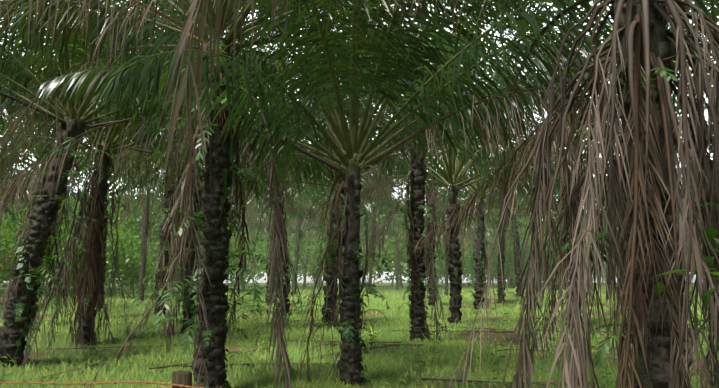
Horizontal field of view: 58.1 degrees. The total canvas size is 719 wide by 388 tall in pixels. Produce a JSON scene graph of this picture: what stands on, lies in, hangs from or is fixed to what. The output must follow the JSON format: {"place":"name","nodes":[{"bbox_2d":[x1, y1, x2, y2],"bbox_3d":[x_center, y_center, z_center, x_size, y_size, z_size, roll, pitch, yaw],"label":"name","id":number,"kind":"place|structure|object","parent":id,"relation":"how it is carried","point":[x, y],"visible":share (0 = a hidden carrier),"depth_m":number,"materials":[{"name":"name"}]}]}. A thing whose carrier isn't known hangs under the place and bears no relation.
{"place":"outdoors","nodes":[
{"label":"outdoors","id":0,"kind":"place"},
{"bbox_2d":[0,282,718,387],"bbox_3d":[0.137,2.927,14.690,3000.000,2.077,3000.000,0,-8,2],"label":"ground","id":1,"kind":"structure","parent":0,"point":[237,346],"depth_m":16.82,"materials":[{"name":"green plant"}]},
{"bbox_2d":[1,204,15,219],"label":"palm","id":2,"kind":"object","parent":1,"relation":"on","point":[11,212],"visible":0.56,"depth_m":35.70,"materials":[{"name":"green plant"}]},
{"bbox_2d":[0,201,26,277],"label":"tree","id":3,"kind":"object","parent":1,"relation":"on","point":[12,227],"visible":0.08,"depth_m":50.76,"materials":[{"name":"green plant"}]},
{"bbox_2d":[0,204,43,287],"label":"tree","id":4,"kind":"object","parent":1,"relation":"on","point":[6,237],"visible":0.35,"depth_m":44.15,"materials":[{"name":"green plant"}]},
{"bbox_2d":[0,196,68,279],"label":"tree","id":5,"kind":"object","parent":1,"relation":"on","point":[15,231],"visible":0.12,"depth_m":48.76,"materials":[{"name":"green plant"}]},
{"bbox_2d":[1,195,70,224],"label":"tree","id":6,"kind":"object","parent":1,"relation":"on","point":[24,211],"visible":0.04,"depth_m":54.27,"materials":[{"name":"green plant"}]},
{"bbox_2d":[0,68,83,220],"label":"palm","id":7,"kind":"object","parent":1,"relation":"on","point":[17,207],"visible":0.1,"depth_m":31.99,"materials":[{"name":"green plant"}]},
{"bbox_2d":[0,137,87,240],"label":"palm","id":8,"kind":"object","parent":1,"relation":"on","point":[80,197],"visible":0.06,"depth_m":38.83,"materials":[{"name":"green plant"}]},
{"bbox_2d":[0,69,101,218],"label":"palm","id":9,"kind":"object","parent":1,"relation":"on","point":[6,165],"visible":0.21,"depth_m":19.01,"materials":[{"name":"green plant"}]},
{"bbox_2d":[17,195,84,291],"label":"tree","id":10,"kind":"object","parent":1,"relation":"on","point":[68,211],"visible":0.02,"depth_m":61.33,"materials":[{"name":"green plant"}]},
{"bbox_2d":[0,204,118,292],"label":"tree","id":11,"kind":"object","parent":1,"relation":"on","point":[13,244],"visible":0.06,"depth_m":42.95,"materials":[{"name":"green plant"}]},
{"bbox_2d":[41,240,115,290],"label":"tree","id":12,"kind":"object","parent":1,"relation":"on","point":[61,273],"visible":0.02,"depth_m":45.63,"materials":[{"name":"green plant"}]},
{"bbox_2d":[0,0,187,323],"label":"palm","id":13,"kind":"object","parent":1,"relation":"on","point":[29,164],"visible":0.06,"depth_m":22.25,"materials":[{"name":"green plant"}]},
{"bbox_2d":[0,112,202,308],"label":"palm","id":14,"kind":"object","parent":1,"relation":"on","point":[106,202],"visible":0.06,"depth_m":31.58,"materials":[{"name":"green plant"}]},
{"bbox_2d":[56,194,160,294],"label":"tree","id":15,"kind":"object","parent":1,"relation":"on","point":[126,221],"visible":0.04,"depth_m":51.69,"materials":[{"name":"green plant"}]},
{"bbox_2d":[51,220,170,298],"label":"tree","id":16,"kind":"object","parent":1,"relation":"on","point":[124,262],"visible":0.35,"depth_m":42.69,"materials":[{"name":"green plant"}]},
{"bbox_2d":[58,182,174,291],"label":"tree","id":17,"kind":"object","parent":1,"relation":"on","point":[157,232],"visible":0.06,"depth_m":57.68,"materials":[{"name":"green plant"}]},
{"bbox_2d":[81,161,160,286],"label":"tree","id":18,"kind":"object","parent":1,"relation":"on","point":[119,192],"depth_m":97.47,"materials":[{"name":"green plant"}]},
{"bbox_2d":[84,189,170,290],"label":"tree","id":19,"kind":"object","parent":1,"relation":"on","point":[135,223],"visible":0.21,"depth_m":59.83,"materials":[{"name":"green plant"}]},
{"bbox_2d":[22,106,243,301],"bbox_3d":[-12.467,-0.241,37.911,12.120,13.861,13.239,-1,-8,6],"label":"palm","id":20,"kind":"object","parent":1,"relation":"on","point":[145,223],"visible":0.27,"depth_m":37.43,"materials":[{"name":"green plant"}]},
{"bbox_2d":[105,227,172,297],"bbox_3d":[-15.304,4.982,44.770,7.407,5.204,6.194,-1,-8,6],"label":"shrub","id":21,"kind":"object","parent":1,"relation":"on","point":[150,267],"visible":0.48,"depth_m":44.08,"materials":[{"name":"green plant"}]},
{"bbox_2d":[120,203,173,252],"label":"tree","id":22,"kind":"object","parent":1,"relation":"on","point":[140,222],"visible":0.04,"depth_m":69.31,"materials":[{"name":"green plant"}]},
{"bbox_2d":[0,0,295,368],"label":"palm","id":23,"kind":"object","parent":1,"relation":"on","point":[19,303],"visible":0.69,"depth_m":13.68,"materials":[{"name":"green plant"}]},
{"bbox_2d":[2,35,297,316],"bbox_3d":[-7.969,-1.071,26.338,11.294,12.754,11.926,1,-8,-4],"label":"palm","id":24,"kind":"object","parent":1,"relation":"on","point":[158,307],"visible":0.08,"depth_m":26.16,"materials":[{"name":"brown plant"}]},
{"bbox_2d":[70,163,257,295],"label":"palm","id":25,"kind":"object","parent":1,"relation":"on","point":[153,206],"visible":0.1,"depth_m":42.74,"materials":[{"name":"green plant"}]},
{"bbox_2d":[147,225,185,286],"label":"tree","id":26,"kind":"object","parent":1,"relation":"on","point":[159,248],"depth_m":72.52,"materials":[{"name":"green plant"}]},
{"bbox_2d":[0,0,337,351],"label":"palm","id":27,"kind":"object","parent":1,"relation":"on","point":[88,287],"visible":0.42,"depth_m":17.05,"materials":[{"name":"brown plant"}]},
{"bbox_2d":[172,370,191,387],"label":"fence post","id":28,"kind":"object","parent":1,"relation":"on","point":[179,377],"visible":1,"depth_m":3.26,"materials":[{"name":"brown wood"}]},
{"bbox_2d":[0,378,221,387],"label":"barbed wire","id":29,"kind":"object","parent":28,"relation":"attached to","point":[90,383],"visible":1,"depth_m":3.47,"materials":[{"name":"metal"}]},
{"bbox_2d":[126,178,240,293],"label":"tree","id":30,"kind":"object","parent":1,"relation":"on","point":[155,212],"visible":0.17,"depth_m":49.80,"materials":[{"name":"green plant"}]},
{"bbox_2d":[0,0,392,336],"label":"palm","id":31,"kind":"object","parent":1,"relation":"on","point":[187,311],"visible":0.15,"depth_m":18.71,"materials":[{"name":"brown plant"}]},
{"bbox_2d":[157,193,285,238],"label":"palm","id":32,"kind":"object","parent":1,"relation":"on","point":[245,211],"visible":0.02,"depth_m":51.19,"materials":[{"name":"green plant"}]},
{"bbox_2d":[196,243,256,285],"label":"tree","id":33,"kind":"object","parent":1,"relation":"on","point":[232,259],"visible":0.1,"depth_m":62.09,"materials":[{"name":"green plant"}]},
{"bbox_2d":[196,218,268,289],"bbox_3d":[-13.697,5.772,64.739,12.714,8.933,10.633,-2,-8,11],"label":"shrub","id":34,"kind":"object","parent":1,"relation":"on","point":[248,262],"visible":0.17,"depth_m":64.71,"materials":[{"name":"green plant"}]},
{"bbox_2d":[198,221,270,285],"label":"shrub","id":35,"kind":"object","parent":1,"relation":"on","point":[249,237],"depth_m":95.65,"materials":[{"name":"green plant"}]},
{"bbox_2d":[157,176,321,291],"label":"palm","id":36,"kind":"object","parent":1,"relation":"on","point":[242,280],"visible":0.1,"depth_m":57.09,"materials":[{"name":"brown plant"}]},
{"bbox_2d":[228,212,266,285],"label":"tree","id":37,"kind":"object","parent":1,"relation":"on","point":[249,234],"visible":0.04,"depth_m":96.25,"materials":[{"name":"green plant"}]},
{"bbox_2d":[227,227,268,288],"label":"tree","id":38,"kind":"object","parent":1,"relation":"on","point":[233,242],"visible":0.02,"depth_m":71.44,"materials":[{"name":"green plant"}]},
{"bbox_2d":[232,229,267,286],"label":"tree","id":39,"kind":"object","parent":1,"relation":"on","point":[261,265],"visible":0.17,"depth_m":91.68,"materials":[{"name":"green plant"}]},
{"bbox_2d":[115,109,407,315],"bbox_3d":[-3.231,-0.141,27.286,12.840,11.172,12.161,7,-10,-40],"label":"palm","id":40,"kind":"object","parent":1,"relation":"on","point":[285,296],"visible":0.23,"depth_m":26.67,"materials":[{"name":"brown plant"}]},
{"bbox_2d":[0,0,544,387],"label":"palm","id":41,"kind":"object","parent":1,"relation":"on","point":[211,328],"visible":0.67,"depth_m":10.37,"materials":[{"name":"green plant"}]},
{"bbox_2d":[209,42,293,387],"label":"palm hanging fronds","id":42,"kind":"object","parent":41,"relation":"attached to","point":[280,332],"visible":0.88,"depth_m":9.80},
{"bbox_2d":[233,220,316,285],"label":"shrub","id":43,"kind":"object","parent":1,"relation":"on","point":[266,257],"visible":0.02,"depth_m":104.35,"materials":[{"name":"green plant"}]},
{"bbox_2d":[160,136,395,305],"bbox_3d":[-4.402,0.629,35.267,11.490,11.518,12.109,4,-9,-29],"label":"palm","id":44,"kind":"object","parent":1,"relation":"on","point":[308,191],"visible":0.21,"depth_m":34.89,"materials":[{"name":"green plant"}]},
{"bbox_2d":[246,214,311,284],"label":"shrub","id":45,"kind":"object","parent":1,"relation":"on","point":[259,244],"visible":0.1,"depth_m":96.91,"materials":[{"name":"green plant"}]},
{"bbox_2d":[247,228,319,285],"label":"shrub","id":46,"kind":"object","parent":1,"relation":"on","point":[291,255],"visible":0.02,"depth_m":84.26,"materials":[{"name":"green plant"}]},
{"bbox_2d":[241,180,328,275],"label":"palm","id":47,"kind":"object","parent":1,"relation":"on","point":[263,223],"visible":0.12,"depth_m":62.36,"materials":[{"name":"green plant"}]},
{"bbox_2d":[249,193,321,252],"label":"palm","id":48,"kind":"object","parent":1,"relation":"on","point":[271,223],"visible":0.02,"depth_m":69.42,"materials":[{"name":"green plant"}]},
{"bbox_2d":[265,201,328,287],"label":"palm","id":49,"kind":"object","parent":1,"relation":"on","point":[306,264],"visible":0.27,"depth_m":74.49,"materials":[{"name":"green plant"}]},
{"bbox_2d":[228,183,388,294],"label":"palm","id":50,"kind":"object","parent":1,"relation":"on","point":[297,249],"visible":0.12,"depth_m":51.27,"materials":[{"name":"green plant"}]},
{"bbox_2d":[297,232,325,280],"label":"tree","id":51,"kind":"object","parent":1,"relation":"on","point":[311,261],"visible":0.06,"depth_m":97.62,"materials":[{"name":"green plant"}]},
{"bbox_2d":[266,229,364,287],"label":"tree","id":52,"kind":"object","parent":1,"relation":"on","point":[313,256],"visible":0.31,"depth_m":76.20,"materials":[{"name":"green plant"}]},
{"bbox_2d":[5,317,631,387],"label":"fallen fronds","id":53,"kind":"object","parent":1,"relation":"on","point":[448,380],"visible":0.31,"depth_m":14.36,"materials":[{"name":"brown plant"}]},
{"bbox_2d":[245,138,404,299],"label":"palm","id":54,"kind":"object","parent":1,"relation":"on","point":[267,224],"visible":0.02,"depth_m":40.00,"materials":[{"name":"green plant"}]},
{"bbox_2d":[298,223,365,285],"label":"shrub","id":55,"kind":"object","parent":1,"relation":"on","point":[311,278],"visible":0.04,"depth_m":95.16,"materials":[{"name":"green plant"}]},
{"bbox_2d":[266,167,406,285],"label":"palm","id":56,"kind":"object","parent":1,"relation":"on","point":[300,211],"visible":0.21,"depth_m":46.01,"materials":[{"name":"green plant"}]},
{"bbox_2d":[170,2,521,325],"bbox_3d":[-0.915,-0.130,23.900,12.106,11.301,11.280,-4,-9,29],"label":"palm","id":57,"kind":"object","parent":1,"relation":"on","point":[333,263],"visible":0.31,"depth_m":23.08,"materials":[{"name":"green plant"}]},
{"bbox_2d":[307,237,393,285],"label":"shrub","id":58,"kind":"object","parent":1,"relation":"on","point":[361,254],"depth_m":88.54,"materials":[{"name":"green plant"}]},
{"bbox_2d":[305,205,403,289],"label":"palm","id":59,"kind":"object","parent":1,"relation":"on","point":[394,232],"visible":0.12,"depth_m":63.15,"materials":[{"name":"green plant"}]},
{"bbox_2d":[307,175,407,269],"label":"palm","id":60,"kind":"object","parent":1,"relation":"on","point":[360,225],"visible":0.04,"depth_m":75.33,"materials":[{"name":"green plant"}]},
{"bbox_2d":[0,0,718,385],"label":"palm","id":61,"kind":"object","parent":1,"relation":"on","point":[342,140],"visible":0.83,"depth_m":10.83,"materials":[{"name":"green plant"}]},
{"bbox_2d":[0,296,718,387],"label":"saplings","id":62,"kind":"object","parent":1,"relation":"on","point":[388,383],"visible":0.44,"depth_m":12.04,"materials":[{"name":"green plant"}]},
{"bbox_2d":[317,215,409,285],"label":"tree","id":63,"kind":"object","parent":1,"relation":"on","point":[381,258],"visible":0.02,"depth_m":97.42,"materials":[{"name":"green plant"}]},
{"bbox_2d":[305,175,441,291],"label":"palm","id":64,"kind":"object","parent":1,"relation":"on","point":[370,265],"visible":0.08,"depth_m":50.94,"materials":[{"name":"green plant"}]},
{"bbox_2d":[361,237,398,285],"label":"tree","id":65,"kind":"object","parent":1,"relation":"on","point":[382,269],"visible":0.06,"depth_m":95.60,"materials":[{"name":"green plant"}]},
{"bbox_2d":[80,0,718,387],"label":"palm","id":66,"kind":"object","parent":1,"relation":"on","point":[656,221],"visible":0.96,"depth_m":6.07,"materials":[{"name":"brown plant"}]},
{"bbox_2d":[361,191,445,289],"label":"palm","id":67,"kind":"object","parent":1,"relation":"on","point":[399,229],"visible":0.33,"depth_m":67.14,"materials":[{"name":"green plant"}]},
{"bbox_2d":[302,100,516,305],"bbox_3d":[2.815,0.192,33.246,11.485,11.833,13.560,-1,-8,8],"label":"palm","id":68,"kind":"object","parent":1,"relation":"on","point":[429,296],"visible":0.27,"depth_m":33.06,"materials":[{"name":"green plant"}]},
{"bbox_2d":[361,226,472,284],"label":"tree","id":69,"kind":"object","parent":1,"relation":"on","point":[403,265],"visible":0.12,"depth_m":74.47,"materials":[{"name":"green plant"}]},
{"bbox_2d":[360,204,475,288],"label":"tree","id":70,"kind":"object","parent":1,"relation":"on","point":[399,269],"visible":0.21,"depth_m":75.84,"materials":[{"name":"green plant"}]},
{"bbox_2d":[142,0,702,342],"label":"palm","id":71,"kind":"object","parent":1,"relation":"on","point":[418,267],"visible":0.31,"depth_m":16.55,"materials":[{"name":"green plant"}]},
{"bbox_2d":[391,238,465,287],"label":"tree","id":72,"kind":"object","parent":1,"relation":"on","point":[434,271],"visible":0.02,"depth_m":83.37,"materials":[{"name":"green plant"}]},
{"bbox_2d":[400,187,475,284],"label":"tree","id":73,"kind":"object","parent":1,"relation":"on","point":[436,209],"depth_m":97.75,"materials":[{"name":"green plant"}]},
{"bbox_2d":[293,17,607,323],"bbox_3d":[3.214,-0.504,23.005,11.771,10.902,11.677,6,-10,-35],"label":"palm","id":74,"kind":"object","parent":1,"relation":"on","point":[454,254],"visible":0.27,"depth_m":22.28,"materials":[{"name":"green plant"}]},
{"bbox_2d":[387,173,525,295],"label":"palm","id":75,"kind":"object","parent":1,"relation":"on","point":[446,272],"visible":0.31,"depth_m":47.30,"materials":[{"name":"green plant"}]},
{"bbox_2d":[443,233,483,285],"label":"tree","id":76,"kind":"object","parent":1,"relation":"on","point":[470,273],"visible":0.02,"depth_m":87.02,"materials":[{"name":"green plant"}]},
{"bbox_2d":[424,203,510,286],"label":"palm","id":77,"kind":"object","parent":1,"relation":"on","point":[463,243],"visible":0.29,"depth_m":63.79,"materials":[{"name":"green plant"}]},
{"bbox_2d":[439,227,512,280],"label":"shrub","id":78,"kind":"object","parent":1,"relation":"on","point":[470,269],"visible":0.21,"depth_m":78.54,"materials":[{"name":"green plant"}]},
{"bbox_2d":[439,219,530,285],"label":"tree","id":79,"kind":"object","parent":1,"relation":"on","point":[486,252],"visible":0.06,"depth_m":80.33,"materials":[{"name":"green plant"}]},
{"bbox_2d":[461,201,529,274],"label":"palm","id":80,"kind":"object","parent":1,"relation":"on","point":[495,226],"visible":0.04,"depth_m":72.53,"materials":[{"name":"green plant"}]},
{"bbox_2d":[398,101,597,309],"bbox_3d":[6.127,0.112,30.252,10.377,11.320,11.162,-1,-8,6],"label":"palm","id":81,"kind":"object","parent":1,"relation":"on","point":[479,277],"visible":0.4,"depth_m":29.70,"materials":[{"name":"green plant"}]},
{"bbox_2d":[438,169,564,286],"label":"palm","id":82,"kind":"object","parent":1,"relation":"on","point":[519,229],"visible":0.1,"depth_m":57.95,"materials":[{"name":"green plant"}]},
{"bbox_2d":[410,133,605,296],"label":"palm","id":83,"kind":"object","parent":1,"relation":"on","point":[517,261],"visible":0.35,"depth_m":41.62,"materials":[{"name":"green plant"}]},
{"bbox_2d":[465,229,551,287],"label":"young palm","id":84,"kind":"object","parent":1,"relation":"on","point":[511,273],"visible":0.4,"depth_m":70.49,"materials":[{"name":"green plant"}]},
{"bbox_2d":[490,243,530,286],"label":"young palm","id":85,"kind":"object","parent":1,"relation":"on","point":[515,274],"visible":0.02,"depth_m":78.36,"materials":[{"name":"green plant"}]},
{"bbox_2d":[429,110,598,303],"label":"palm","id":86,"kind":"object","parent":1,"relation":"on","point":[501,294],"visible":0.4,"depth_m":35.38,"materials":[{"name":"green plant"}]},
{"bbox_2d":[498,216,562,283],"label":"shrub","id":87,"kind":"object","parent":1,"relation":"on","point":[539,234],"visible":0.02,"depth_m":95.43,"materials":[{"name":"green plant"}]},
{"bbox_2d":[496,216,565,285],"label":"shrub","id":88,"kind":"object","parent":1,"relation":"on","point":[522,226],"visible":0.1,"depth_m":81.86,"materials":[{"name":"green plant"}]},
{"bbox_2d":[465,162,600,292],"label":"palm","id":89,"kind":"object","parent":1,"relation":"on","point":[530,233],"visible":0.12,"depth_m":49.46,"materials":[{"name":"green plant"}]},
{"bbox_2d":[505,231,605,289],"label":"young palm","id":90,"kind":"object","parent":1,"relation":"on","point":[542,275],"visible":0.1,"depth_m":60.59,"materials":[{"name":"green plant"}]},
{"bbox_2d":[405,0,718,328],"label":"palm","id":91,"kind":"object","parent":1,"relation":"on","point":[579,116],"visible":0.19,"depth_m":20.48,"materials":[{"name":"green plant"}]},
{"bbox_2d":[524,224,613,287],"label":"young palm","id":92,"kind":"object","parent":1,"relation":"on","point":[604,265],"depth_m":66.43,"materials":[{"name":"green plant"}]},
{"bbox_2d":[545,197,600,230],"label":"tree","id":93,"kind":"object","parent":1,"relation":"on","point":[561,214],"visible":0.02,"depth_m":96.37,"materials":[{"name":"green plant"}]},
{"bbox_2d":[541,240,605,281],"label":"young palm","id":94,"kind":"object","parent":1,"relation":"on","point":[593,274],"depth_m":73.53,"materials":[{"name":"green plant"}]},
{"bbox_2d":[443,0,718,202],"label":"palm","id":95,"kind":"object","parent":1,"relation":"on","point":[712,9],"visible":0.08,"depth_m":16.21,"materials":[{"name":"green plant"}]},
{"bbox_2d":[551,214,613,283],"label":"shrub","id":96,"kind":"object","parent":1,"relation":"on","point":[591,239],"depth_m":79.88,"materials":[{"name":"green plant"}]},
{"bbox_2d":[467,30,717,307],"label":"palm","id":97,"kind":"object","parent":1,"relation":"on","point":[559,172],"visible":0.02,"depth_m":26.34,"materials":[{"name":"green plant"}]},
{"bbox_2d":[533,150,686,298],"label":"palm","id":98,"kind":"object","parent":1,"relation":"on","point":[607,228],"visible":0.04,"depth_m":38.04,"materials":[{"name":"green plant"}]},
{"bbox_2d":[564,170,712,226],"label":"palm","id":99,"kind":"object","parent":1,"relation":"on","point":[616,215],"depth_m":49.15,"materials":[{"name":"green plant"}]},
{"bbox_2d":[619,48,718,146],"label":"palm","id":100,"kind":"object","parent":1,"relation":"on","point":[704,109],"depth_m":27.31,"materials":[{"name":"green plant"}]},
{"bbox_2d":[653,207,718,315],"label":"vine","id":101,"kind":"object","parent":1,"relation":"on","point":[710,232],"visible":0.65,"depth_m":5.64,"materials":[{"name":"green plant"}]},
{"bbox_2d":[0,0,718,282],"label":"sky","id":102,"kind":"structure","parent":0,"point":[367,276],"materials":[{"name":"white"}]}
]}

